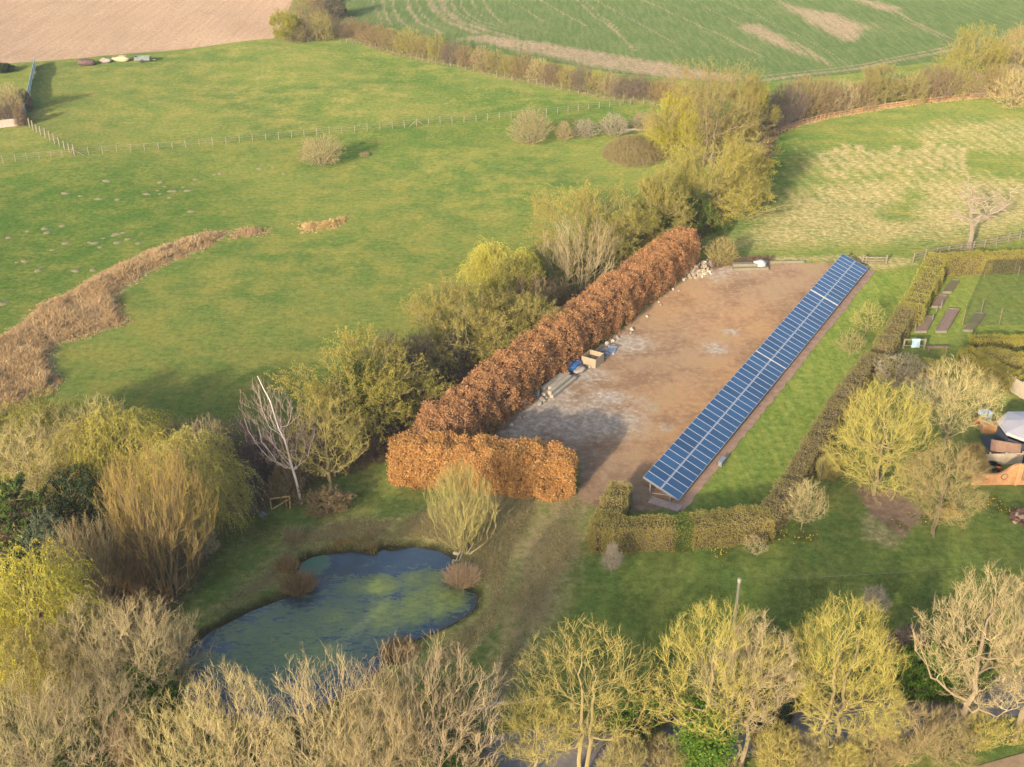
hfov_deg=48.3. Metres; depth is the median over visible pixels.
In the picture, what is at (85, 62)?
brushwood heap
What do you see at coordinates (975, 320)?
raised bed
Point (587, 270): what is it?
coppiced tree
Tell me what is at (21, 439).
bare tree
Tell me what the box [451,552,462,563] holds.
driftwood
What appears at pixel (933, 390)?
bare tree
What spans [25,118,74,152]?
post fence
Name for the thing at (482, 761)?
scrub bush
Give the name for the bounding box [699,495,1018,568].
daffodils
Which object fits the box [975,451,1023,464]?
board fence
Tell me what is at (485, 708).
fallen branch
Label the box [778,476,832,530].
sapling tree
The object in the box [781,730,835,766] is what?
scrub bush
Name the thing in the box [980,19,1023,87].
bare tree
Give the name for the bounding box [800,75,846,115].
hedgerow shrub
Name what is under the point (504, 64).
hedgerow shrub
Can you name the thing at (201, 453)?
willow tree
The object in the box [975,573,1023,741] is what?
bare tree
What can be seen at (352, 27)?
hedgerow shrub
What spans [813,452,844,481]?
bush
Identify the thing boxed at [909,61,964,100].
hedgerow shrub
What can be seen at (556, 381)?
timber beam
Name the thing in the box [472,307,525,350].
shrub
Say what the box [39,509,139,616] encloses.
coppiced tree
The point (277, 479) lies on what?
shrub
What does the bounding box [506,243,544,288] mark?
willow tree
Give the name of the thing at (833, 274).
solar array
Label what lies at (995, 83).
hedgerow shrub
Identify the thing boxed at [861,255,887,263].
timber gate
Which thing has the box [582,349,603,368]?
wooden crate
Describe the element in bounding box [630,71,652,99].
hedgerow shrub
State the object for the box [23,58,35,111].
sheet fence
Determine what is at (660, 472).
solar array
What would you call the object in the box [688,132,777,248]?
undergrowth
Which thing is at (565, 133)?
bush
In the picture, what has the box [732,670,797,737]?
bare tree
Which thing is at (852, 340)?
sapling tree
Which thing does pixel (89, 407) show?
bare tree
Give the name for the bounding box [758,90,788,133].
hedgerow shrub
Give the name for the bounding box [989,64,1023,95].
hedgerow shrub
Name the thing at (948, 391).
bare tree
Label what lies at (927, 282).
clipped hedge
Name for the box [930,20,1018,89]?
bare tree
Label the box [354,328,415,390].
shrub
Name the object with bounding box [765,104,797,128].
shrub
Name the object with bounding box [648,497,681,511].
paving slab
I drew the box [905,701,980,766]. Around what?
scrub bush
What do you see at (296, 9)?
shrub
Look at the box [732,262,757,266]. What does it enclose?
plank pack
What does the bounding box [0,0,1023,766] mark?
ground
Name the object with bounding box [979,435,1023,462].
terrace
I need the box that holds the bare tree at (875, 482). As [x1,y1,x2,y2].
[817,375,950,504]
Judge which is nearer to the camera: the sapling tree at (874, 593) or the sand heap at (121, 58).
the sapling tree at (874, 593)
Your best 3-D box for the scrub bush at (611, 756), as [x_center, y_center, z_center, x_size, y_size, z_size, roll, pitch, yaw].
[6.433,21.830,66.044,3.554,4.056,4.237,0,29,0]
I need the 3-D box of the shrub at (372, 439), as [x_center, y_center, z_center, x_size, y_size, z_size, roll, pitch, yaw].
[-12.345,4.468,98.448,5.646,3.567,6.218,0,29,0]
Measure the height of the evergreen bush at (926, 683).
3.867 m
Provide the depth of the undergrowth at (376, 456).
99.05 m
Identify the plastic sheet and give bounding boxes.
[753,259,766,266]
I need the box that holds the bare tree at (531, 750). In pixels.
[481,685,584,766]
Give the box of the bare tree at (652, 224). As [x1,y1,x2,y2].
[590,204,669,263]
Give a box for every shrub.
[0,83,24,113]
[0,102,14,124]
[12,105,28,125]
[13,88,34,109]
[99,712,160,766]
[147,417,214,483]
[179,507,220,559]
[182,412,240,487]
[210,415,272,488]
[217,466,273,518]
[236,429,285,489]
[261,460,307,508]
[282,17,322,41]
[284,0,323,23]
[298,0,324,5]
[300,0,346,21]
[302,484,355,517]
[303,8,337,40]
[317,14,350,37]
[338,16,361,37]
[340,411,401,460]
[353,18,378,41]
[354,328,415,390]
[356,23,394,46]
[377,372,435,425]
[378,28,409,50]
[389,25,422,53]
[391,329,456,386]
[405,33,442,56]
[424,32,448,59]
[427,335,476,385]
[436,39,469,62]
[453,44,476,66]
[467,45,492,69]
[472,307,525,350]
[475,49,512,72]
[497,54,521,75]
[502,273,562,327]
[508,49,539,78]
[523,56,554,81]
[534,275,573,306]
[540,62,567,84]
[552,65,579,88]
[569,64,593,90]
[581,70,612,92]
[596,71,624,95]
[610,73,640,98]
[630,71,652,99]
[641,77,666,100]
[648,77,685,101]
[669,80,698,102]
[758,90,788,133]
[764,79,811,127]
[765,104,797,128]
[774,71,827,119]
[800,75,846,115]
[820,77,861,114]
[842,79,881,110]
[878,622,929,670]
[898,69,932,103]
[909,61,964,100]
[933,62,974,100]
[955,70,990,99]
[971,67,1009,97]
[983,66,1023,110]
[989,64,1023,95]
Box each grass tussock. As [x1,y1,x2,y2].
[272,554,302,573]
[277,567,321,596]
[279,523,306,543]
[359,151,369,156]
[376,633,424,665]
[439,560,483,590]
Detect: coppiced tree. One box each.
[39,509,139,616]
[87,432,218,602]
[107,527,155,609]
[537,212,623,297]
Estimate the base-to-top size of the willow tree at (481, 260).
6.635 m
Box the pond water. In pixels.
[172,547,476,719]
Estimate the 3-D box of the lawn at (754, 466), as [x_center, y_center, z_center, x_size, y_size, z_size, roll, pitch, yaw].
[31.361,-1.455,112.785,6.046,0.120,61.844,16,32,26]
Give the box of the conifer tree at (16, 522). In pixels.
[0,471,49,567]
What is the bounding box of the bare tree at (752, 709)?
[680,604,809,766]
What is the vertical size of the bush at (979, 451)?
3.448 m
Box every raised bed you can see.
[914,315,934,332]
[931,294,947,307]
[935,308,959,332]
[942,279,959,293]
[963,312,985,331]
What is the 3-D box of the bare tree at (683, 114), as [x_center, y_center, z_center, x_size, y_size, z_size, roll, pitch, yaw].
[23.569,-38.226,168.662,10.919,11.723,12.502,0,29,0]
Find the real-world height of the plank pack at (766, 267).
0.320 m
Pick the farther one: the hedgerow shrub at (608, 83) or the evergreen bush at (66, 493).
the hedgerow shrub at (608, 83)
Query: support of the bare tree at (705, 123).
on the ground at (214, 328)
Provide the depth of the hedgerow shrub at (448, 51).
226.30 m
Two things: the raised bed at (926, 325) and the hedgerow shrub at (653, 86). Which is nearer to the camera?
the raised bed at (926, 325)
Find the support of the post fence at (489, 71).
on the ground at (214, 328)
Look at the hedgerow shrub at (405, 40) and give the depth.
233.96 m
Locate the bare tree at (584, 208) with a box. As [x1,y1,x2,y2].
[512,173,661,281]
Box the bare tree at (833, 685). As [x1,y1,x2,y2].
[759,590,914,761]
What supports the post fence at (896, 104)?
on the ground at (214, 328)
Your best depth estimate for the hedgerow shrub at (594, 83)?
206.51 m
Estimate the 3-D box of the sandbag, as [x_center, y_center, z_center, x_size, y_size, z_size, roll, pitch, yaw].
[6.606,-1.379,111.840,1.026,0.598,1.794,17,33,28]
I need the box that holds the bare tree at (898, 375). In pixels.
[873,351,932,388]
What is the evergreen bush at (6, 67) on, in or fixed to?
on the ground at (214, 328)
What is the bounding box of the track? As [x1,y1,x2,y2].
[463,482,602,739]
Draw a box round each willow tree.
[0,535,127,718]
[17,400,188,523]
[126,422,267,548]
[454,235,520,290]
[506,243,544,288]
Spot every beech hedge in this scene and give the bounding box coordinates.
[385,429,579,502]
[408,225,701,447]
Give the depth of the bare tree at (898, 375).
107.82 m
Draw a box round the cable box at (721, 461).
[718,456,726,466]
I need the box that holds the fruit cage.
[962,259,1017,324]
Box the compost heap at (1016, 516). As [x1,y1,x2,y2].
[1008,507,1023,525]
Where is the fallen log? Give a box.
[626,126,646,131]
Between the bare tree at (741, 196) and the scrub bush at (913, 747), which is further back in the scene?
the bare tree at (741, 196)
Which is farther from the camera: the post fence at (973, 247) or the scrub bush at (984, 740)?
the post fence at (973, 247)
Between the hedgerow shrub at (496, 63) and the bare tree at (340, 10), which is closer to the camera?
the hedgerow shrub at (496, 63)
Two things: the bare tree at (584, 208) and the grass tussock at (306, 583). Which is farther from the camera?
the bare tree at (584, 208)
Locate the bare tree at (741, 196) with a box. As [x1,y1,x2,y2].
[657,129,783,226]
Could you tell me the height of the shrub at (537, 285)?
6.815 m
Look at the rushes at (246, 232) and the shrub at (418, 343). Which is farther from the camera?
the rushes at (246, 232)
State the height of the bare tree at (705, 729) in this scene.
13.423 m
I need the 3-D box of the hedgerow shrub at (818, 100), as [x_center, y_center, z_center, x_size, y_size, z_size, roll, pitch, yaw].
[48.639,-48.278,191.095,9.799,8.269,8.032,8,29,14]
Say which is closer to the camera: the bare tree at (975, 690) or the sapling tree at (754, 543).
the bare tree at (975, 690)
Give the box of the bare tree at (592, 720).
[504,612,679,766]
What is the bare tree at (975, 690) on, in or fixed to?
on the ground at (214, 328)
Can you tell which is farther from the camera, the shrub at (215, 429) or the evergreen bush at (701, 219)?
the evergreen bush at (701, 219)
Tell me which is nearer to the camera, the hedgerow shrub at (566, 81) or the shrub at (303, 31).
the hedgerow shrub at (566, 81)
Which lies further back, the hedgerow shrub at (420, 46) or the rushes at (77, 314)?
the hedgerow shrub at (420, 46)
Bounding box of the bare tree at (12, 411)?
[0,385,95,492]
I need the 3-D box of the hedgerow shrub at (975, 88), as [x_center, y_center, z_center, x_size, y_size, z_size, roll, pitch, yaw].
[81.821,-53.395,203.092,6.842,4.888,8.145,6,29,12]
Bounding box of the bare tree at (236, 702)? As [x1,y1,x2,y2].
[164,654,296,766]
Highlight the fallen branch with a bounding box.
[474,690,538,710]
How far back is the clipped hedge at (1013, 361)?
111.44 m
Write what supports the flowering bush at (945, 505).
on the ground at (214, 328)
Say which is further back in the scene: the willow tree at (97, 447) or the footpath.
the willow tree at (97, 447)
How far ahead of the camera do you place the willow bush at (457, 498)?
84.18 m
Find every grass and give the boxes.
[176,486,391,616]
[192,515,415,625]
[345,38,662,105]
[373,490,542,675]
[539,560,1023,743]
[773,92,1023,132]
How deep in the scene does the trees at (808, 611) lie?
79.93 m
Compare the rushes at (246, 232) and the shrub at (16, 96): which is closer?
the rushes at (246, 232)
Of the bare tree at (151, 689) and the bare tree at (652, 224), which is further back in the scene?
the bare tree at (652, 224)
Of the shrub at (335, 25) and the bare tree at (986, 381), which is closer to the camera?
the bare tree at (986, 381)
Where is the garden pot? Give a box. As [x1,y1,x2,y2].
[996,464,1001,471]
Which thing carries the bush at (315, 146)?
on the ground at (214, 328)
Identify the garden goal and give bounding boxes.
[269,495,290,509]
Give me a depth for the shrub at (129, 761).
62.96 m
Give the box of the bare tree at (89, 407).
[60,391,145,476]
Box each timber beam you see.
[541,373,562,390]
[542,389,547,396]
[548,371,569,389]
[548,374,571,394]
[550,376,576,397]
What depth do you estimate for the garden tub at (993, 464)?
96.31 m
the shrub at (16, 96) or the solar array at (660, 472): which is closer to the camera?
the solar array at (660, 472)
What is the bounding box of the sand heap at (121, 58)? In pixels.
[111,55,129,61]
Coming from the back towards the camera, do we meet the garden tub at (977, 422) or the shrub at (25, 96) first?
the shrub at (25, 96)
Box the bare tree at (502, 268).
[469,252,555,316]
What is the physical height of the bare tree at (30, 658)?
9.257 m
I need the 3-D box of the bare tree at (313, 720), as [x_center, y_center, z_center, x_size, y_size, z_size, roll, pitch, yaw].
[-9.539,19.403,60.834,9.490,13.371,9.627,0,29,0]
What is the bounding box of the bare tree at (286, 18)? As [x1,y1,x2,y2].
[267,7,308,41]
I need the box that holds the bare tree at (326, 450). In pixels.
[265,392,370,496]
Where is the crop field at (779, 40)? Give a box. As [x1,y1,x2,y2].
[338,0,1023,83]
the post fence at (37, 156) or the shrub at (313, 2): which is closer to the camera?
the post fence at (37, 156)
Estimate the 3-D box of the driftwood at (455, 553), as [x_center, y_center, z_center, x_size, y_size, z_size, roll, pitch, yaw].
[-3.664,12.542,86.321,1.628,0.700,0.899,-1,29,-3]
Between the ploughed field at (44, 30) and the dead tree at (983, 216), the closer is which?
the dead tree at (983, 216)
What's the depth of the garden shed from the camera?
97.32 m
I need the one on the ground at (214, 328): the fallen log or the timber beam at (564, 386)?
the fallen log
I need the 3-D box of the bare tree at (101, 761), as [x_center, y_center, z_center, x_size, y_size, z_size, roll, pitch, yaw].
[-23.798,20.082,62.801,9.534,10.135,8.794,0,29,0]
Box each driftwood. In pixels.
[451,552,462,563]
[453,544,473,555]
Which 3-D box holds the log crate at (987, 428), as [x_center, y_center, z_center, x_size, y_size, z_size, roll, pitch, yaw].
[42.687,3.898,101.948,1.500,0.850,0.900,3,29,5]
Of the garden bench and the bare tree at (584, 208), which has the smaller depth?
the garden bench
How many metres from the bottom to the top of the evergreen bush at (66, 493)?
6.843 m
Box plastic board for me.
[605,346,616,353]
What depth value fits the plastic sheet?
134.56 m
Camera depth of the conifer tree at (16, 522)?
83.10 m
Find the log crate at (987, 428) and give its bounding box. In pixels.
[979,420,997,433]
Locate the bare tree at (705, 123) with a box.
[630,56,784,166]
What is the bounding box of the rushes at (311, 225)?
[291,217,347,233]
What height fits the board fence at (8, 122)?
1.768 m
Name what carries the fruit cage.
on the ground at (214, 328)
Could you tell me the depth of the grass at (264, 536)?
88.17 m
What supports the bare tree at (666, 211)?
on the ground at (214, 328)
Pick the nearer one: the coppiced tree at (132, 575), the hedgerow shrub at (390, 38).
the coppiced tree at (132, 575)
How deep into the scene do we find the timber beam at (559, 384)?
108.44 m
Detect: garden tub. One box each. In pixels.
[974,414,984,424]
[988,461,997,470]
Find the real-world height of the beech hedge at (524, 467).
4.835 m
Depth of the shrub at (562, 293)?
123.43 m
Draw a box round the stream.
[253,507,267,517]
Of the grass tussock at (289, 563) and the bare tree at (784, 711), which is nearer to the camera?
the bare tree at (784, 711)
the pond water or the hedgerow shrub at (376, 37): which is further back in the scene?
the hedgerow shrub at (376, 37)
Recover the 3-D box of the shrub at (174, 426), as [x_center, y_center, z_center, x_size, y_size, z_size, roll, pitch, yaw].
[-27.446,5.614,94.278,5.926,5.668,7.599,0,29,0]
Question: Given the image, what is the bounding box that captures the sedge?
[326,534,378,554]
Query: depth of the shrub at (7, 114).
187.91 m
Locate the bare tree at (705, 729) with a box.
[639,596,795,766]
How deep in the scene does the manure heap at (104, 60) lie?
227.67 m
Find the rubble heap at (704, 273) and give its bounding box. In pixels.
[683,259,714,278]
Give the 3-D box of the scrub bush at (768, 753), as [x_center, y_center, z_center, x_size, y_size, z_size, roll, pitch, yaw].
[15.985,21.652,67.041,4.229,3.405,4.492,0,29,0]
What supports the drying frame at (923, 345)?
on the ground at (214, 328)
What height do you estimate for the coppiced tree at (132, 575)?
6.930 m
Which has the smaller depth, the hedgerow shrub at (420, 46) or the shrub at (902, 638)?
the shrub at (902, 638)
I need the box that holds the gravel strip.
[671,269,874,510]
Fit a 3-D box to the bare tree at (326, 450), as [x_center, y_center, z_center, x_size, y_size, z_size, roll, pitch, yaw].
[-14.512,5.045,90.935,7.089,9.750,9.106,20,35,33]
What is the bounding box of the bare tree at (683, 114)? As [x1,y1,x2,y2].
[633,88,709,165]
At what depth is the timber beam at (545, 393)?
107.64 m
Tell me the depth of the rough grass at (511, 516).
87.96 m
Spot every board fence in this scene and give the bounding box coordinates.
[0,117,23,127]
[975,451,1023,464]
[1007,371,1023,398]
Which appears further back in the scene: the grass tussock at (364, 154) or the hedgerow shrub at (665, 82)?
the hedgerow shrub at (665, 82)
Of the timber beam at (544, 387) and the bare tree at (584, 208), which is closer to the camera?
the timber beam at (544, 387)
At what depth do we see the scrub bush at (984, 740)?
68.05 m
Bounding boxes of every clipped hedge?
[585,479,777,554]
[758,350,880,535]
[868,302,918,359]
[877,355,947,382]
[897,252,949,326]
[935,248,1023,277]
[955,345,1023,392]
[968,333,1023,350]
[976,346,1023,375]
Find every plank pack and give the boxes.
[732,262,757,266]
[732,265,768,270]
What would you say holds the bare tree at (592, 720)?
on the ground at (214, 328)
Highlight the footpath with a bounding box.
[975,753,1023,766]
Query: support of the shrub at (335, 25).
on the ground at (214, 328)
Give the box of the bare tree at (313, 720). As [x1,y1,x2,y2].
[232,642,416,766]
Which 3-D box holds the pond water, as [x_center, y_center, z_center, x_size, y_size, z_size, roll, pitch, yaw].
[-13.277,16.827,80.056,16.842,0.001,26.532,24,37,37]
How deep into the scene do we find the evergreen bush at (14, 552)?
78.80 m
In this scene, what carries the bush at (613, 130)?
on the ground at (214, 328)
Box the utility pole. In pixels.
[726,577,740,693]
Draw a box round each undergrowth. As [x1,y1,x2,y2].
[0,487,233,665]
[0,634,491,766]
[149,245,650,519]
[552,644,1023,743]
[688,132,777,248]
[697,253,776,270]
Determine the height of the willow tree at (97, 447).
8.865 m
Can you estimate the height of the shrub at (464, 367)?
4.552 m
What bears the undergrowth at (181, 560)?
on the ground at (214, 328)
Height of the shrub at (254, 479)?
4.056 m
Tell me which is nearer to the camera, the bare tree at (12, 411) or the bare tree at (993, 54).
the bare tree at (12, 411)
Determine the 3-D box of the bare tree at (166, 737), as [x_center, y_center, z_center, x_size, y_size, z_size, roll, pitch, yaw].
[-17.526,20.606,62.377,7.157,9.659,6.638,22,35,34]
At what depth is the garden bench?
116.00 m
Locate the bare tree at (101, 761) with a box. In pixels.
[0,664,161,766]
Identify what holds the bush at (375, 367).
on the ground at (214, 328)
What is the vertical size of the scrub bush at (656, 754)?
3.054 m
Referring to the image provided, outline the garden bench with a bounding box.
[926,346,948,351]
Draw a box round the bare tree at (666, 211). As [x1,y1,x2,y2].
[618,159,703,244]
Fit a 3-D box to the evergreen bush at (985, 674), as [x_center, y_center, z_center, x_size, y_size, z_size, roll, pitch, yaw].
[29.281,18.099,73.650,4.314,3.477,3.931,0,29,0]
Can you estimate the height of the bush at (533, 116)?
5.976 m
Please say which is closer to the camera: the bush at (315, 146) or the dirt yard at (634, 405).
the dirt yard at (634, 405)
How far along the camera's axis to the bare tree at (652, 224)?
133.94 m
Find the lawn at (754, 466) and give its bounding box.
[687,267,919,517]
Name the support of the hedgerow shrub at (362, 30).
on the ground at (214, 328)
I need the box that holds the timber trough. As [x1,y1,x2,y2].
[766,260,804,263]
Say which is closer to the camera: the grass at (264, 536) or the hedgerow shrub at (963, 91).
the grass at (264, 536)
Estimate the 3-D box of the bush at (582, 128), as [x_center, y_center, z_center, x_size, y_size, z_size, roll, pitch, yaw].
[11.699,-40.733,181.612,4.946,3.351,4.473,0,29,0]
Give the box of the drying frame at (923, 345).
[902,338,926,348]
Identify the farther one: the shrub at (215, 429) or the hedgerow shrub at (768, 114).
the hedgerow shrub at (768, 114)
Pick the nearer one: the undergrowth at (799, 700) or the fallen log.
the undergrowth at (799, 700)
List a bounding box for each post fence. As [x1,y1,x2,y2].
[1,149,73,162]
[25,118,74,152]
[73,98,630,155]
[275,35,664,105]
[774,92,996,133]
[912,230,1023,262]
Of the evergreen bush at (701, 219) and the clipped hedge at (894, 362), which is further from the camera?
the evergreen bush at (701, 219)
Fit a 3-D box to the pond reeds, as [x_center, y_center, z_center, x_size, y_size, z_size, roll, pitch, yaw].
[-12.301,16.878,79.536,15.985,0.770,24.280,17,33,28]
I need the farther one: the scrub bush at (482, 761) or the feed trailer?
the feed trailer
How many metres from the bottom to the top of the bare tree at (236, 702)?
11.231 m
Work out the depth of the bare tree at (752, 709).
63.55 m
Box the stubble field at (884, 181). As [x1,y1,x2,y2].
[705,96,1023,253]
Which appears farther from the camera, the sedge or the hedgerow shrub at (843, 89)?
the hedgerow shrub at (843, 89)
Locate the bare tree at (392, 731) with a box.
[314,664,435,766]
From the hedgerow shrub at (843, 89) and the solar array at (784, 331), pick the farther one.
the hedgerow shrub at (843, 89)
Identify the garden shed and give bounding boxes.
[990,439,1020,455]
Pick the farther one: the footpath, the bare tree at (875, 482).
the bare tree at (875, 482)
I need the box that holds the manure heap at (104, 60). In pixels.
[99,58,110,62]
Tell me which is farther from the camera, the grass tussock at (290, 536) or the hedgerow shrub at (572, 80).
the hedgerow shrub at (572, 80)
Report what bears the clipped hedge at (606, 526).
on the ground at (214, 328)
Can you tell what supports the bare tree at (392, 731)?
on the ground at (214, 328)
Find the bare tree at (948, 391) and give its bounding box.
[896,354,1008,462]
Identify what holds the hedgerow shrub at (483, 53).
on the ground at (214, 328)
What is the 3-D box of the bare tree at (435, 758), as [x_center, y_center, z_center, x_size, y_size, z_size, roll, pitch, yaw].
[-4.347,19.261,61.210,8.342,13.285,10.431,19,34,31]
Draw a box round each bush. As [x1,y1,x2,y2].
[0,62,14,73]
[0,549,46,620]
[16,504,89,581]
[27,463,121,559]
[266,321,457,459]
[296,133,348,166]
[396,271,536,383]
[422,452,498,554]
[471,753,502,766]
[507,108,554,144]
[555,121,575,139]
[570,118,600,137]
[594,730,650,766]
[595,112,629,135]
[605,683,670,751]
[629,111,654,129]
[642,730,692,766]
[674,191,726,235]
[703,236,739,265]
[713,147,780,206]
[717,753,744,766]
[746,719,816,766]
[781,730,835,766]
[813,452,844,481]
[820,738,870,766]
[845,720,911,766]
[875,698,954,766]
[888,640,972,705]
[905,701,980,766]
[935,639,998,692]
[941,501,962,519]
[948,706,1009,754]
[953,442,993,479]
[986,713,1023,745]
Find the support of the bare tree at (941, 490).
on the ground at (214, 328)
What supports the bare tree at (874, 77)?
on the ground at (214, 328)
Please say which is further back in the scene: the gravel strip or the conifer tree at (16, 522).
the gravel strip
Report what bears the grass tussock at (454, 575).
on the ground at (214, 328)
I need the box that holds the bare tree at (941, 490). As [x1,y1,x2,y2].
[891,436,996,537]
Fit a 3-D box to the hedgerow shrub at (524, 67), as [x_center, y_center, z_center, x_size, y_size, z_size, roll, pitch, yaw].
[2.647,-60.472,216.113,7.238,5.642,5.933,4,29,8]
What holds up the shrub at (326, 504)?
on the ground at (214, 328)
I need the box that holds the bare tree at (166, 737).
[107,682,250,766]
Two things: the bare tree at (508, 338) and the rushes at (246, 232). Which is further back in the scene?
the rushes at (246, 232)
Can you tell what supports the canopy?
on the terrace
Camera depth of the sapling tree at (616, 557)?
83.20 m
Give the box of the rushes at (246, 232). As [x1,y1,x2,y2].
[228,225,273,239]
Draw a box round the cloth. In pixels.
[911,339,920,347]
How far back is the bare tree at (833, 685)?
65.27 m
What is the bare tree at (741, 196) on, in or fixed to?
on the ground at (214, 328)
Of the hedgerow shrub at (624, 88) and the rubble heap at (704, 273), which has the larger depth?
the hedgerow shrub at (624, 88)
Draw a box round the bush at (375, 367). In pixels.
[266,321,457,459]
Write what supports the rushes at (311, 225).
on the ground at (214, 328)
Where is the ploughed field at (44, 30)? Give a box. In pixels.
[0,0,290,63]
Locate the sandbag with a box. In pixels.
[573,365,585,373]
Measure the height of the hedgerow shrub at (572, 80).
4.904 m
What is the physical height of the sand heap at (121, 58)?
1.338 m
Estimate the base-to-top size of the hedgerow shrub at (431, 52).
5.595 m
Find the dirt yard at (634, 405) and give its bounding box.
[490,263,847,509]
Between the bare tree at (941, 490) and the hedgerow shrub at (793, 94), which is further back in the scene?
the hedgerow shrub at (793, 94)
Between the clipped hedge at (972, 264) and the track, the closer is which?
the track
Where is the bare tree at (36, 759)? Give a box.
[0,664,108,766]
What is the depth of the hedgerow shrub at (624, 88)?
203.28 m
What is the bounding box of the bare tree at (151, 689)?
[71,588,204,752]
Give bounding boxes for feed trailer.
[134,55,155,62]
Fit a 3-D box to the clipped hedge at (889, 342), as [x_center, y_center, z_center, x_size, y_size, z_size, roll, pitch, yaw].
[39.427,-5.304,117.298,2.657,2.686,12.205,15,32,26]
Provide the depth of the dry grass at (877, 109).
197.97 m
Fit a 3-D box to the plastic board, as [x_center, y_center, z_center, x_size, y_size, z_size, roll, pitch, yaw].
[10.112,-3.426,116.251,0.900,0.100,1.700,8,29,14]
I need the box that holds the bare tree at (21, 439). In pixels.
[0,409,99,508]
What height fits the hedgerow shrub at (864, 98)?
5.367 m
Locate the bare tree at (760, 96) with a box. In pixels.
[719,68,783,148]
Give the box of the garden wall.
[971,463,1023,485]
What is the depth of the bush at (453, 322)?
109.08 m
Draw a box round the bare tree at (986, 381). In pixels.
[965,373,1009,407]
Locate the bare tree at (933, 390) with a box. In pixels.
[909,373,963,413]
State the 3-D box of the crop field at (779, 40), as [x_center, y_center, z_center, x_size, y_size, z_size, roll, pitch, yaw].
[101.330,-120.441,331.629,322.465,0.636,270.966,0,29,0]
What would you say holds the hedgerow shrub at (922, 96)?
on the ground at (214, 328)
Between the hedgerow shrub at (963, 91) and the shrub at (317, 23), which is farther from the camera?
the shrub at (317, 23)
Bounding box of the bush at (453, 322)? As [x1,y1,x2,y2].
[396,271,536,383]
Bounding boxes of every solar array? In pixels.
[643,350,785,501]
[757,290,837,369]
[811,254,867,304]
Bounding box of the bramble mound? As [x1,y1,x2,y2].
[602,133,662,167]
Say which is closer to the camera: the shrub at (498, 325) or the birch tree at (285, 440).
the birch tree at (285, 440)
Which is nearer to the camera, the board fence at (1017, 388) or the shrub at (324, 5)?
the board fence at (1017, 388)
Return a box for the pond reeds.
[164,536,487,725]
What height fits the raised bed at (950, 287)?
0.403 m
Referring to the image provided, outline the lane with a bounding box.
[398,662,1023,766]
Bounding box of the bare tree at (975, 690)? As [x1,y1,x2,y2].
[907,559,1023,746]
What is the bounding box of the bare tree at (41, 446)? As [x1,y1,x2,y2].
[15,421,107,491]
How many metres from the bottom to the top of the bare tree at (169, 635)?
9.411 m
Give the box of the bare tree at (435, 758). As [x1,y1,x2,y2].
[326,629,522,766]
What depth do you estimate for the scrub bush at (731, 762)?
66.83 m
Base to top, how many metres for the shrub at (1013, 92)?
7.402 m
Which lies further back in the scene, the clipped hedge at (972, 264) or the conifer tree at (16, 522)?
the clipped hedge at (972, 264)
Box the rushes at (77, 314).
[0,229,232,417]
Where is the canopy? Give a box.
[994,411,1023,459]
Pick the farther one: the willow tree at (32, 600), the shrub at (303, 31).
the shrub at (303, 31)
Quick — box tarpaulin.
[566,358,581,371]
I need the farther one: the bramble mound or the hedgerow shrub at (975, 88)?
the hedgerow shrub at (975, 88)
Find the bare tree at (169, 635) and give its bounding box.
[121,607,213,725]
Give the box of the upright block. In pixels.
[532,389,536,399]
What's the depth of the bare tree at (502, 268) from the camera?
119.13 m
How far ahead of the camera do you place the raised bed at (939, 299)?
126.49 m
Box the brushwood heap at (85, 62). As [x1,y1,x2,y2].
[77,58,96,65]
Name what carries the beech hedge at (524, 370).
on the ground at (214, 328)
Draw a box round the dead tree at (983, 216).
[948,176,1022,250]
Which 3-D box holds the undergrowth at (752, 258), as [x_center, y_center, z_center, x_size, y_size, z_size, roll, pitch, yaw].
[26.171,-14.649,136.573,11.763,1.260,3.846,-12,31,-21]
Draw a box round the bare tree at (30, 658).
[0,614,98,729]
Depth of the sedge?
87.56 m
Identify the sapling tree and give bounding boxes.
[599,541,623,574]
[741,533,769,556]
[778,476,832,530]
[833,328,866,354]
[849,299,885,336]
[862,582,893,613]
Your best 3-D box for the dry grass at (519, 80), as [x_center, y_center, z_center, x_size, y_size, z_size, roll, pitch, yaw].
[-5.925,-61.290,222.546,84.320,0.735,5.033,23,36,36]
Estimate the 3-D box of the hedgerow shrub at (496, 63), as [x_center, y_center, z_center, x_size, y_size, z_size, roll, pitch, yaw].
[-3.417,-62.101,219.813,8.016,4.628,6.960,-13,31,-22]
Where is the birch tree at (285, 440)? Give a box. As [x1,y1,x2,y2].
[239,376,327,503]
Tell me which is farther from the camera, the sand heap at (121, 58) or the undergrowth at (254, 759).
the sand heap at (121, 58)
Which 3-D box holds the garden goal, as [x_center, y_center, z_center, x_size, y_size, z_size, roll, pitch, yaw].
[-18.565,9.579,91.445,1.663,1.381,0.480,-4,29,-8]
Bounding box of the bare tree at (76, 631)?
[37,588,143,723]
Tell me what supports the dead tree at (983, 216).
on the ground at (214, 328)
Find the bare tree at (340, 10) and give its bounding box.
[321,0,346,17]
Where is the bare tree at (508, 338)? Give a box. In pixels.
[460,284,570,361]
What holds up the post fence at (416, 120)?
on the ground at (214, 328)
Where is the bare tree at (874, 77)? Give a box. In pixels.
[857,60,924,102]

